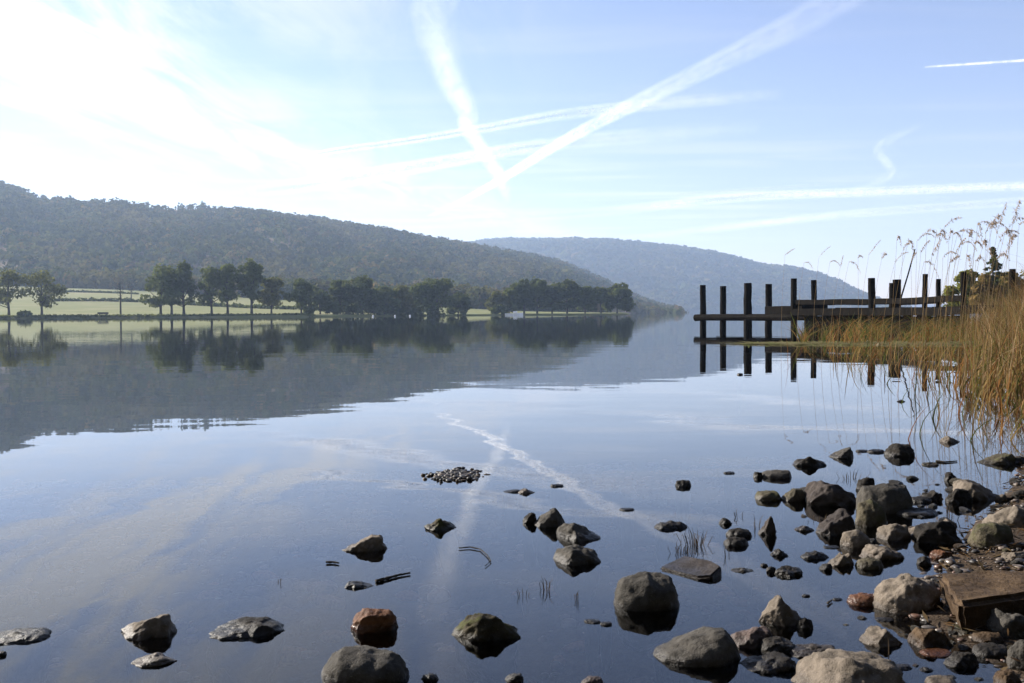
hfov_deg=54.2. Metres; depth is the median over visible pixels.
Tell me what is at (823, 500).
rock
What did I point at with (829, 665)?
rock
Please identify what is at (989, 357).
bank sedge
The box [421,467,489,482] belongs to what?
stone pile
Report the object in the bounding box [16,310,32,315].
shrub
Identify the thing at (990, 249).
plumed grass
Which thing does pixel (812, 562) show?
rock
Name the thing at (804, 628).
rock
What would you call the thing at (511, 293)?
broadleaf tree
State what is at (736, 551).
rock
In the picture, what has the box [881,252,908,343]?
plumed grass
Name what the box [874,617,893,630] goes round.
rock
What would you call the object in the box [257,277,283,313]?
broadleaf tree
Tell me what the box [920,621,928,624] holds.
cobble
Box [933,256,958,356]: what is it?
plumed grass
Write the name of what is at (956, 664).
rock
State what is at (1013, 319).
plumed grass
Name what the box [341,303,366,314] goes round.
shrub
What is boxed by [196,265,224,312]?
broadleaf tree
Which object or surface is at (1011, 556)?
rock
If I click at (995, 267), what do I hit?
conifer tree
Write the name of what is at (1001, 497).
rock
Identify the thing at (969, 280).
broadleaf tree
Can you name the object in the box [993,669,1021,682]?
rock
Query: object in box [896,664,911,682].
rock
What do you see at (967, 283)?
plumed grass
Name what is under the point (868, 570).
rock
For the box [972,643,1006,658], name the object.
rock
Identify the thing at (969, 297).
plumed grass
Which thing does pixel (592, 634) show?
rock
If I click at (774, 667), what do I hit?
rock
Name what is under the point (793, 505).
rock
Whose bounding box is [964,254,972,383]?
plumed grass
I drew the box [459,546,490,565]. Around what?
twig
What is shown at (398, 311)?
shrub
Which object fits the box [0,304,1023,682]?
ground
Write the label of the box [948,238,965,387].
plumed grass
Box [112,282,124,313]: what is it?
bare tree
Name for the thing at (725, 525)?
rock
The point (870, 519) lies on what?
rock
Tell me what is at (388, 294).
broadleaf tree
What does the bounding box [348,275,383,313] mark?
broadleaf tree
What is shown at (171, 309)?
broadleaf tree
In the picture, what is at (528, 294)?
broadleaf tree
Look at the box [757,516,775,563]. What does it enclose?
rock
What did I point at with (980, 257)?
plumed grass
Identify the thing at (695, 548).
reed stubs
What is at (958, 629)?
rock
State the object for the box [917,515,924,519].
cobble
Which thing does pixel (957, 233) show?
plumed grass
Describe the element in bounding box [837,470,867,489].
reed stubs
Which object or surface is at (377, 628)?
rock
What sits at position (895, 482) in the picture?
cobble
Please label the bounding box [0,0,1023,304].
sky
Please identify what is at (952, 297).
plumed grass
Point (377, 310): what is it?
shrub
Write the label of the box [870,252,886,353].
plumed grass
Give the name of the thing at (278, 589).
reed stubs
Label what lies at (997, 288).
plumed grass
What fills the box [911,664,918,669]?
cobble
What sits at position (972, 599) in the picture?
stone block
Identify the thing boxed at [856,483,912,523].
rock
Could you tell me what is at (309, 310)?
shrub
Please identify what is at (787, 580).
rock
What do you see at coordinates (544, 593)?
reed stubs
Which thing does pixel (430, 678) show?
rock
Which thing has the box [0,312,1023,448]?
lake water
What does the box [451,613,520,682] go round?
rock
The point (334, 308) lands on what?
shrub
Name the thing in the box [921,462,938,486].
rock
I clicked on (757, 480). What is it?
rock
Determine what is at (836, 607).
rock
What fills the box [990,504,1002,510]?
cobble
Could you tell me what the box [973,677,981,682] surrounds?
cobble
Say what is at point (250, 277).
broadleaf tree
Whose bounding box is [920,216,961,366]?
plumed grass
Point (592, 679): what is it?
rock
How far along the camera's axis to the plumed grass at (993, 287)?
7.99 m
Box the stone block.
[938,570,1023,633]
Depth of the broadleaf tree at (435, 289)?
288.62 m
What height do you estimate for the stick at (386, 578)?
0.010 m
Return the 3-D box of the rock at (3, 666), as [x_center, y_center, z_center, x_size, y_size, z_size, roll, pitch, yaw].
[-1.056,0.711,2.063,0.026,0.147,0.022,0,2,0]
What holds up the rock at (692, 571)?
on the lake water
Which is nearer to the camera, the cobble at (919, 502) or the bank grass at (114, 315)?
the cobble at (919, 502)
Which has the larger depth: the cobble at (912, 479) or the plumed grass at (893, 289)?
the plumed grass at (893, 289)
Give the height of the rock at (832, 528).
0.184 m
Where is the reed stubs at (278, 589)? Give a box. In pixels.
[278,579,280,601]
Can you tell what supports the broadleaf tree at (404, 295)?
on the pasture
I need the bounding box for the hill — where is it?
[534,247,835,311]
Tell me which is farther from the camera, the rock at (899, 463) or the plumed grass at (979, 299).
the plumed grass at (979, 299)
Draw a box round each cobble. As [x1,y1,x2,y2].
[842,624,848,628]
[857,615,866,622]
[869,538,876,544]
[888,480,903,484]
[906,476,918,481]
[910,625,920,631]
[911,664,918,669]
[915,500,924,504]
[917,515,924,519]
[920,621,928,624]
[928,503,937,509]
[940,617,951,621]
[945,486,952,493]
[948,630,956,634]
[949,478,959,484]
[953,543,965,549]
[954,568,963,573]
[958,644,968,650]
[959,507,971,514]
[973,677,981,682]
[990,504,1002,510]
[1006,494,1013,500]
[1009,477,1020,482]
[1010,543,1021,549]
[1010,560,1019,564]
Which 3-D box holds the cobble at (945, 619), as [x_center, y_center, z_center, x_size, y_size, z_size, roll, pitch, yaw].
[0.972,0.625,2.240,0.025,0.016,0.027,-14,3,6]
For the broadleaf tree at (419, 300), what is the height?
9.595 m
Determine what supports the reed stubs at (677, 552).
on the lake water
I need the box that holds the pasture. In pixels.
[0,286,629,318]
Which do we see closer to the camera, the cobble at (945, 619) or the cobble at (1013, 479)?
the cobble at (945, 619)
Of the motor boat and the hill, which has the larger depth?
the hill
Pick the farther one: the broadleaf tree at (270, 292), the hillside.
the hillside
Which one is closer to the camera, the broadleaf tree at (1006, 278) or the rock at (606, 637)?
the rock at (606, 637)
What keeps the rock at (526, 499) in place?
on the ground at (220, 460)
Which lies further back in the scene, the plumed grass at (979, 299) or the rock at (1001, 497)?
the plumed grass at (979, 299)
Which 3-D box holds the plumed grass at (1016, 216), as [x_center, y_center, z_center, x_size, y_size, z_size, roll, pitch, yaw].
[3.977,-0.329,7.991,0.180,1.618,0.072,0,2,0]
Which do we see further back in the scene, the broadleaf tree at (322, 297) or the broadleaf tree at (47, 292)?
the broadleaf tree at (322, 297)
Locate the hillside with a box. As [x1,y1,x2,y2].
[0,210,634,312]
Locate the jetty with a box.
[693,269,1017,332]
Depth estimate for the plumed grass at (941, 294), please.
9.99 m
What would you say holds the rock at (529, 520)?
on the ground at (220, 460)
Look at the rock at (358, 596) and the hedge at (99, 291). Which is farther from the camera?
the hedge at (99, 291)
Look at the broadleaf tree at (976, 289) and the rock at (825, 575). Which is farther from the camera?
the broadleaf tree at (976, 289)
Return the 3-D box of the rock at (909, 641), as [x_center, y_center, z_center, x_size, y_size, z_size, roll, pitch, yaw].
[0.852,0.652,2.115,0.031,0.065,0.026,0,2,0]
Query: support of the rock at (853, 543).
on the ground at (220, 460)
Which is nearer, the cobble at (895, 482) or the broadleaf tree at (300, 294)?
the cobble at (895, 482)
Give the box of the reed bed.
[921,257,1023,389]
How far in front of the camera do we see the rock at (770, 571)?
2.68 m
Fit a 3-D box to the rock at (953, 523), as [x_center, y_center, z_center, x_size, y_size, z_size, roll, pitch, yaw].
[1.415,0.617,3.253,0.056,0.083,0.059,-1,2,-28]
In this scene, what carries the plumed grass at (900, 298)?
on the lake water
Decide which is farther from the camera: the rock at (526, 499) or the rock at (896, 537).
the rock at (526, 499)
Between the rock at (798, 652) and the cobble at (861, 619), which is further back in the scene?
the cobble at (861, 619)
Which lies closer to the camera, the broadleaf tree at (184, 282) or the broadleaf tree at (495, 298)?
the broadleaf tree at (184, 282)
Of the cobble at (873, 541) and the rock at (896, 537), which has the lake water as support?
the cobble at (873, 541)
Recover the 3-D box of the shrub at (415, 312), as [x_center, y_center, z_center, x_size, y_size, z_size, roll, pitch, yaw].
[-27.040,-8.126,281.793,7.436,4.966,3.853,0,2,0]
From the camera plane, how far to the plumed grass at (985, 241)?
8.49 m
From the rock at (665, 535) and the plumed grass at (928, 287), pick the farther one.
the plumed grass at (928, 287)
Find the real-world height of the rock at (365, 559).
0.205 m
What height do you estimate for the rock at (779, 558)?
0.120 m
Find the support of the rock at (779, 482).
on the ground at (220, 460)
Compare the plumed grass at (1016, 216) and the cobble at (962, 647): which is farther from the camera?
the plumed grass at (1016, 216)
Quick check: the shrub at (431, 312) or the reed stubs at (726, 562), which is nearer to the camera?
the reed stubs at (726, 562)
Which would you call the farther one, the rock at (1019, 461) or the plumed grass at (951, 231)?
the plumed grass at (951, 231)
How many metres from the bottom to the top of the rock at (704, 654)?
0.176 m
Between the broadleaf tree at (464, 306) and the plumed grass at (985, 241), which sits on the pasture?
the broadleaf tree at (464, 306)
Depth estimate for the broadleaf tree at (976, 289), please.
73.36 m
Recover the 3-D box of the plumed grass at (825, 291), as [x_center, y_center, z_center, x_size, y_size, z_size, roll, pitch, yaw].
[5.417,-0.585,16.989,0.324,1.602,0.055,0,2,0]
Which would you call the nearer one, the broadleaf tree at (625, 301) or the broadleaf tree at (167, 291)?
the broadleaf tree at (167, 291)
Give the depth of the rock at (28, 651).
2.14 m
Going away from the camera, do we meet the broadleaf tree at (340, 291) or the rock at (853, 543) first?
the rock at (853, 543)
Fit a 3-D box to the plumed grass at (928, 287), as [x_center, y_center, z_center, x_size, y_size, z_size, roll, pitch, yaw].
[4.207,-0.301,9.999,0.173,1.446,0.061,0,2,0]
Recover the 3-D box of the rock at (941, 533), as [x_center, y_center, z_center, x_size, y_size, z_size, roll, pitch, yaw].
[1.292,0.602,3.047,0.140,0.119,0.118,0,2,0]
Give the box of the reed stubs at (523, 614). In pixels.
[517,589,528,616]
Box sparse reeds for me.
[785,318,1023,447]
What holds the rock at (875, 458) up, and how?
on the ground at (220, 460)
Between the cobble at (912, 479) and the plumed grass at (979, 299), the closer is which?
the cobble at (912, 479)
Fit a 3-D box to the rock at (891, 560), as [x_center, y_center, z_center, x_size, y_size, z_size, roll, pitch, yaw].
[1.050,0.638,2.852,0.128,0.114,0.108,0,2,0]
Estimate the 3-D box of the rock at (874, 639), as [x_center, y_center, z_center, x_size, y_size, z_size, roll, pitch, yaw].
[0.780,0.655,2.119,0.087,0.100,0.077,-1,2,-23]
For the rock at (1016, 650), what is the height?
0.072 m
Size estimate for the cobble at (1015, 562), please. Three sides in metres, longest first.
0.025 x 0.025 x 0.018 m
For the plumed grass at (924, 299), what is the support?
on the lake water
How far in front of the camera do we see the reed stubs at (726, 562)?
2.87 m
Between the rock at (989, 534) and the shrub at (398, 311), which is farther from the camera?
the shrub at (398, 311)
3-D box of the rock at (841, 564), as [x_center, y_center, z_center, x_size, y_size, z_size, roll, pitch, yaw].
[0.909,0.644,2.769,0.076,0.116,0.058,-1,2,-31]
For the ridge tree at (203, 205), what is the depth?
1185.65 m
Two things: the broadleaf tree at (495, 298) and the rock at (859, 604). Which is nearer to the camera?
the rock at (859, 604)
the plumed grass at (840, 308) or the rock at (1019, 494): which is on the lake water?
the plumed grass at (840, 308)
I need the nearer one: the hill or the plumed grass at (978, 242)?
the plumed grass at (978, 242)
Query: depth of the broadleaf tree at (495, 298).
309.89 m
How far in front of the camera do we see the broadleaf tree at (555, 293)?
321.53 m
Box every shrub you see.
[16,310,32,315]
[303,306,315,313]
[322,301,341,314]
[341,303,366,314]
[362,304,385,314]
[384,304,408,315]
[404,305,428,315]
[427,305,447,315]
[490,304,508,313]
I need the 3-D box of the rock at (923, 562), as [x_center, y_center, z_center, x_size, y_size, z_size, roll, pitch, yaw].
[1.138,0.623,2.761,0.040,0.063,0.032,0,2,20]
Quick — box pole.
[891,249,915,331]
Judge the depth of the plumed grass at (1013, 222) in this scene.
8.00 m
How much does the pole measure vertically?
3.117 m
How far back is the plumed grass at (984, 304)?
7.99 m
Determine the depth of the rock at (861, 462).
4.98 m
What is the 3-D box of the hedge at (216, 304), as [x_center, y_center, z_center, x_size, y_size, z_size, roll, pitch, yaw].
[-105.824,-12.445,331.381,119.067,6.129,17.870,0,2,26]
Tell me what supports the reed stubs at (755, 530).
on the lake water
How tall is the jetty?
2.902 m
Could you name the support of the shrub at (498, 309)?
on the pasture
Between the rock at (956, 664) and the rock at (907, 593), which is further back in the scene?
the rock at (907, 593)
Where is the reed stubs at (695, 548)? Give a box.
[676,527,714,558]
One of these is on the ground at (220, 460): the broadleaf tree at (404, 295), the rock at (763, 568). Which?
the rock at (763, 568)
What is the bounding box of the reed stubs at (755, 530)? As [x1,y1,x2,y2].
[754,514,763,542]
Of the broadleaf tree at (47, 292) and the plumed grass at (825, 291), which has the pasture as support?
the broadleaf tree at (47, 292)
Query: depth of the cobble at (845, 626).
2.23 m
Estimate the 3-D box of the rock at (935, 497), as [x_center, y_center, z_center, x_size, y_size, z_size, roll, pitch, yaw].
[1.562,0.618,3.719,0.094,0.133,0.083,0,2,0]
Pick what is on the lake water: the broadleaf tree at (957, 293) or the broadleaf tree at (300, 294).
the broadleaf tree at (957, 293)
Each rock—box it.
[0,627,50,682]
[0,651,6,682]
[121,614,176,682]
[130,652,176,682]
[206,616,284,682]
[321,645,408,682]
[342,534,387,595]
[344,581,373,626]
[350,608,400,652]
[421,673,438,682]
[424,518,457,574]
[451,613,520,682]
[505,673,522,682]
[517,488,534,535]
[522,512,536,566]
[531,508,564,569]
[550,484,563,514]
[553,544,600,605]
[556,523,601,553]
[581,676,602,682]
[584,619,599,671]
[600,621,611,673]
[613,571,679,651]
[619,508,634,553]
[652,626,740,682]
[654,520,687,564]
[660,556,720,586]
[675,480,690,522]
[718,518,731,555]
[723,471,734,510]
[723,536,748,576]
[726,528,751,567]
[731,567,754,598]
[731,626,771,682]
[739,651,796,682]
[753,472,762,497]
[754,490,781,532]
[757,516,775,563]
[757,595,800,642]
[759,636,794,654]
[760,563,767,593]
[762,469,791,496]
[766,566,775,593]
[770,549,788,569]
[773,565,802,605]
[781,488,805,532]
[788,643,834,663]
[790,648,905,682]
[791,457,826,487]
[794,526,814,561]
[796,617,812,643]
[800,550,828,582]
[802,594,809,618]
[804,480,855,531]
[814,508,855,551]
[819,563,832,593]
[823,545,838,559]
[827,447,853,486]
[827,552,853,585]
[832,598,841,619]
[839,529,871,566]
[847,592,877,619]
[854,557,883,583]
[855,499,887,538]
[856,449,867,478]
[856,477,874,493]
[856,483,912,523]
[858,544,903,573]
[859,626,904,659]
[867,449,883,482]
[872,573,940,619]
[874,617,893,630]
[875,523,911,555]
[883,443,915,482]
[896,507,938,526]
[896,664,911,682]
[907,627,952,657]
[907,636,911,651]
[908,522,928,551]
[912,496,931,507]
[913,520,962,553]
[916,556,931,570]
[919,648,951,667]
[919,667,932,682]
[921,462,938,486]
[921,490,943,517]
[924,675,956,682]
[929,550,952,560]
[937,436,960,464]
[942,651,978,677]
[943,519,957,532]
[944,472,956,496]
[945,488,972,517]
[947,625,968,635]
[952,479,995,510]
[967,521,1014,549]
[970,631,1003,643]
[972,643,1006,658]
[977,453,1015,475]
[982,506,1023,527]
[986,608,1023,638]
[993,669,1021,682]
[995,494,1006,503]
[1001,551,1023,561]
[1006,639,1023,670]
[1012,490,1023,498]
[1014,456,1023,466]
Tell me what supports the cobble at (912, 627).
on the ground at (220, 460)
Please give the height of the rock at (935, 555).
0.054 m
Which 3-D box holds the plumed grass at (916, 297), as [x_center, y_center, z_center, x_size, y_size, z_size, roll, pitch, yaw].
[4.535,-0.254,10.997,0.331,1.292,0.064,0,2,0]
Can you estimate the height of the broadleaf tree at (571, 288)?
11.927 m
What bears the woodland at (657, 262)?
on the hill
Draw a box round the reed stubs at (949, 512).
[945,502,959,522]
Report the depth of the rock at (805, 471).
4.52 m
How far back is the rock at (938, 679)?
1.87 m
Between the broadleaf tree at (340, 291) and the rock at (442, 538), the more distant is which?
the broadleaf tree at (340, 291)
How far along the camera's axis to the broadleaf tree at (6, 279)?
245.16 m
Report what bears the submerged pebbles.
on the ground at (220, 460)
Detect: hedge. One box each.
[53,297,318,310]
[66,289,138,293]
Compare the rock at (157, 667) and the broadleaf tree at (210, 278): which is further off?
the broadleaf tree at (210, 278)
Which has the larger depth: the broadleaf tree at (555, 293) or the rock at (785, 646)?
the broadleaf tree at (555, 293)
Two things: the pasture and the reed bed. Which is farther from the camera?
the pasture
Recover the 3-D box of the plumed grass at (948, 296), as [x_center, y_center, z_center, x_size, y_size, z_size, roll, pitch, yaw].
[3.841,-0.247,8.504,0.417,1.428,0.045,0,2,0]
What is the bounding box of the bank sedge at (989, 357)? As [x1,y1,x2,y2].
[914,310,1023,389]
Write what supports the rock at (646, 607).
on the ground at (220, 460)
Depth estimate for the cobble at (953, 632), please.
2.16 m
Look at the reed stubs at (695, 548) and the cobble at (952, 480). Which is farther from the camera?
the cobble at (952, 480)
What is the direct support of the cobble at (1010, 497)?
on the lake water
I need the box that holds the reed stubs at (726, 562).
[723,546,728,572]
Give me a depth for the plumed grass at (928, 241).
10.99 m
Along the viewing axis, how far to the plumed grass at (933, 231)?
8.99 m
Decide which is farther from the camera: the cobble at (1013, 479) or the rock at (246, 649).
the cobble at (1013, 479)
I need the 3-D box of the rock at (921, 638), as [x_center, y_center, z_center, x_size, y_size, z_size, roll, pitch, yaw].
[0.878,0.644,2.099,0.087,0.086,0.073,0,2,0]
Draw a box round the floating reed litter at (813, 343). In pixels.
[722,340,977,345]
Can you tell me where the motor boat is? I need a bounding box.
[504,311,522,314]
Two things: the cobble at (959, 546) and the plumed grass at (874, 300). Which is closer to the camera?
the cobble at (959, 546)
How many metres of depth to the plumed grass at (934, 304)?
9.00 m
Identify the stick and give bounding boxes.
[375,572,409,582]
[935,460,956,462]
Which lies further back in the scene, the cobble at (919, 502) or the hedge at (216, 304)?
the hedge at (216, 304)
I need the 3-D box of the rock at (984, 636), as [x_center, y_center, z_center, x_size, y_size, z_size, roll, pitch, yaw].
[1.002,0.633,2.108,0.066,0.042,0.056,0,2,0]
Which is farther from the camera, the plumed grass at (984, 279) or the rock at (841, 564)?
the plumed grass at (984, 279)
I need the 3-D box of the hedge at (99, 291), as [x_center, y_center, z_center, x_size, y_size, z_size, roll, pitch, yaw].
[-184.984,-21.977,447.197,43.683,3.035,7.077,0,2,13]
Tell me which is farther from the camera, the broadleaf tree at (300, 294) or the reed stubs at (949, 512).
the broadleaf tree at (300, 294)
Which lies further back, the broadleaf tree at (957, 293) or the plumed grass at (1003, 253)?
the broadleaf tree at (957, 293)
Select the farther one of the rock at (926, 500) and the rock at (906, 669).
the rock at (926, 500)
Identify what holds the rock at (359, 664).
on the ground at (220, 460)
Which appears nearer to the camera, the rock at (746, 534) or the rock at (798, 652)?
the rock at (798, 652)
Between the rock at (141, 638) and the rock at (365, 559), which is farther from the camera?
the rock at (365, 559)
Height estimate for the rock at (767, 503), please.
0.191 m
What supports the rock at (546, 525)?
on the ground at (220, 460)
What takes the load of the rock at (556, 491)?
on the ground at (220, 460)
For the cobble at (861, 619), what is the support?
on the ground at (220, 460)
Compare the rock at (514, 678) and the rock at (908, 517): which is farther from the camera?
the rock at (908, 517)
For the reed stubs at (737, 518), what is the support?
on the lake water
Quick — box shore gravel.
[874,441,1023,682]
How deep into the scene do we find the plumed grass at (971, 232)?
8.99 m
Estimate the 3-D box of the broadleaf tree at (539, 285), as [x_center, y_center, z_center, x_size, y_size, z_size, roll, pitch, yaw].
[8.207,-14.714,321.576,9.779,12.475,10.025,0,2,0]
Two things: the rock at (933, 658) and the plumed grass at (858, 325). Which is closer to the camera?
the rock at (933, 658)
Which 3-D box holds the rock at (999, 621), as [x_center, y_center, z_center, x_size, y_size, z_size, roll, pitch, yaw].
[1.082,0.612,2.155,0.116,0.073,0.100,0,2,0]
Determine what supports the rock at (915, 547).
on the ground at (220, 460)
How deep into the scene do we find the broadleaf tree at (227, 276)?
246.37 m
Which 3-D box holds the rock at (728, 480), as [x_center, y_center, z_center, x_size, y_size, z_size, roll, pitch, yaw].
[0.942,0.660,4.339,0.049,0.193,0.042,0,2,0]
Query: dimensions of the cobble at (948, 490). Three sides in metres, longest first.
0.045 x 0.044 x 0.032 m
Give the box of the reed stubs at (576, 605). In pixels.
[574,592,577,620]
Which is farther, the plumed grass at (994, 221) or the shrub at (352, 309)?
the shrub at (352, 309)
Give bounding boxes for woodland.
[0,180,688,312]
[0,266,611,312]
[467,236,911,311]
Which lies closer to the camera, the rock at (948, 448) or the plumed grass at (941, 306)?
the rock at (948, 448)
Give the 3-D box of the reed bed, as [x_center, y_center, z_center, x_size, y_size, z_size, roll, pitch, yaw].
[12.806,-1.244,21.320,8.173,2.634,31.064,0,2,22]
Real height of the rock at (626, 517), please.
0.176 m
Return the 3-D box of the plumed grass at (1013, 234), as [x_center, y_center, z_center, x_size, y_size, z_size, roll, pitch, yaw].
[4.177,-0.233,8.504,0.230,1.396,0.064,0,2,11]
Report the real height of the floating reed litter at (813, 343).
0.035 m
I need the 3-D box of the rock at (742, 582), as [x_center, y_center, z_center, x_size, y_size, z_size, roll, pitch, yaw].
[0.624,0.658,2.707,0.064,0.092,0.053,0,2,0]
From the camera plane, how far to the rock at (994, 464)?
4.56 m
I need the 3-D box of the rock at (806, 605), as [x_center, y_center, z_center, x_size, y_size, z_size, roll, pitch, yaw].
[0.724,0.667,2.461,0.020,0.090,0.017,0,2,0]
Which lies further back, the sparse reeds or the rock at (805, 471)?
the sparse reeds
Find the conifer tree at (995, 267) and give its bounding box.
[983,246,1008,302]
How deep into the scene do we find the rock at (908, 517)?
3.42 m
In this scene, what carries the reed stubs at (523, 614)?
on the lake water
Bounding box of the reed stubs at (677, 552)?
[668,541,688,560]
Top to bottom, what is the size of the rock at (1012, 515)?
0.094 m
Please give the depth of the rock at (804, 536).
3.19 m
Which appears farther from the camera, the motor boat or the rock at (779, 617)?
the motor boat
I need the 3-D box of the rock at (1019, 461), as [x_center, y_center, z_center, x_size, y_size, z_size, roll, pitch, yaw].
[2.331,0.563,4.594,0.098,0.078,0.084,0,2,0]
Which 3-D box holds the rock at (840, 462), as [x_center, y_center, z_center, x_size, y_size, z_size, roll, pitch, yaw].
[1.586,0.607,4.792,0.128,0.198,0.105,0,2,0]
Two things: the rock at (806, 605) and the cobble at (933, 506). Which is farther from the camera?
the cobble at (933, 506)
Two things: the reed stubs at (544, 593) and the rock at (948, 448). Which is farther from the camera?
the rock at (948, 448)
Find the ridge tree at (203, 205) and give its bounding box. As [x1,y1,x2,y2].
[198,201,209,208]
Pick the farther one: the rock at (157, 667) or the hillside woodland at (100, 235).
the hillside woodland at (100, 235)
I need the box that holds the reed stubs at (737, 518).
[734,510,742,527]
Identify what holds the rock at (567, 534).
on the ground at (220, 460)
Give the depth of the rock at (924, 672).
1.94 m
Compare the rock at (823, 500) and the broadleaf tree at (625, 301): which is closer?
the rock at (823, 500)
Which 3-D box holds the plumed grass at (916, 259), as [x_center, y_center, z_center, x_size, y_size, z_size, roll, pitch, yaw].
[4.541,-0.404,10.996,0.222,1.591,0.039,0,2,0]
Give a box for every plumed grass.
[821,260,839,341]
[837,260,860,354]
[857,255,862,352]
[860,241,879,326]
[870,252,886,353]
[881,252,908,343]
[888,239,914,370]
[891,236,901,351]
[898,243,909,368]
[909,259,937,363]
[914,240,929,341]
[915,232,934,308]
[918,232,945,380]
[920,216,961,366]
[922,228,939,364]
[924,240,941,364]
[932,228,947,387]
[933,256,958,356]
[934,228,974,387]
[939,228,986,392]
[939,251,960,363]
[943,232,962,392]
[944,228,952,379]
[946,241,976,370]
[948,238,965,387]
[956,220,1002,397]
[958,230,973,371]
[963,239,988,370]
[964,222,982,397]
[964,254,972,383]
[970,239,982,378]
[970,255,984,369]
[972,221,1012,397]
[972,247,992,379]
[975,229,1019,397]
[982,202,1006,391]
[983,221,996,347]
[983,227,1012,378]
[987,236,1011,368]
[988,214,1001,338]
[988,251,1009,375]
[989,232,1017,392]
[997,200,1021,397]
[1008,216,1023,390]
[1011,221,1023,397]
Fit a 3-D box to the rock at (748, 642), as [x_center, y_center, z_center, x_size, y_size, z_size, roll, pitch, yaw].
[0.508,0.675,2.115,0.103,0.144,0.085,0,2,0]
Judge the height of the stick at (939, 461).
0.011 m
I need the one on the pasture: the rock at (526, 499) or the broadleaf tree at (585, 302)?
the broadleaf tree at (585, 302)
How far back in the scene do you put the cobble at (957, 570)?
2.63 m
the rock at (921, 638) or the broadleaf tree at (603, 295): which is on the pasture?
the broadleaf tree at (603, 295)
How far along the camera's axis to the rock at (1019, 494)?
3.68 m
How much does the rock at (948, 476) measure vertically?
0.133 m
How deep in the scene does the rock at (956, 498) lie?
3.63 m
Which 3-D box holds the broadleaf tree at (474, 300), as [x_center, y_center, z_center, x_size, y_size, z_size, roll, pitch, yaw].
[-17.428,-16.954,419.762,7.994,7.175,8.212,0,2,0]
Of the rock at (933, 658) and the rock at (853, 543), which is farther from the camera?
the rock at (853, 543)
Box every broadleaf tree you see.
[0,268,31,314]
[20,270,68,314]
[138,263,177,314]
[156,265,175,314]
[167,259,199,314]
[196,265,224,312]
[214,263,242,313]
[234,258,268,313]
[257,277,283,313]
[281,278,319,312]
[310,290,330,313]
[328,279,354,313]
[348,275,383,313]
[371,286,400,314]
[388,285,415,312]
[409,283,432,311]
[418,277,462,310]
[446,291,471,315]
[466,293,479,308]
[484,291,511,310]
[502,287,520,312]
[509,278,538,313]
[525,276,552,313]
[538,284,567,313]
[551,279,583,312]
[571,286,599,312]
[587,286,615,312]
[601,282,635,312]
[941,284,959,306]
[942,268,979,318]
[967,272,1005,315]
[994,271,1023,303]
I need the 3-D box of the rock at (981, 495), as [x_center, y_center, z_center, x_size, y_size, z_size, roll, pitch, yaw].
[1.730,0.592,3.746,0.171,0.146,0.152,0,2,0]
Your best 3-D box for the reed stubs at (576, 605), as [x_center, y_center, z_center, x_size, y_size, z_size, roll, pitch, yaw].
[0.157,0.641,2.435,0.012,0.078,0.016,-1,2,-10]
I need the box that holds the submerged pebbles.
[0,451,993,682]
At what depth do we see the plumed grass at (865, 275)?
15.97 m
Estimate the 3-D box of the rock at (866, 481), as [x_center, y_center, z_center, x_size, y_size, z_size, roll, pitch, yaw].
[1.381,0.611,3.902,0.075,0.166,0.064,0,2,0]
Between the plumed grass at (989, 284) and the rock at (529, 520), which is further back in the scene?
the plumed grass at (989, 284)
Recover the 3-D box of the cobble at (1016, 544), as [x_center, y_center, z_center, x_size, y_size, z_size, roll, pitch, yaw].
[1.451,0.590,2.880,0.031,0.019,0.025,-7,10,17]
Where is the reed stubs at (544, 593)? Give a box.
[539,576,551,609]
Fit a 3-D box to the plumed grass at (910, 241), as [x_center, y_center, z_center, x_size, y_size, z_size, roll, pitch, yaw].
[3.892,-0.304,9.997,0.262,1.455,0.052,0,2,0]
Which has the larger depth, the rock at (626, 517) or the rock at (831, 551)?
the rock at (626, 517)
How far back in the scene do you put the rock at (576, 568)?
2.78 m
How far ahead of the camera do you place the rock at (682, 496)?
4.01 m
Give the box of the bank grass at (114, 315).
[0,313,314,317]
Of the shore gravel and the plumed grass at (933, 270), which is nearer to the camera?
the shore gravel

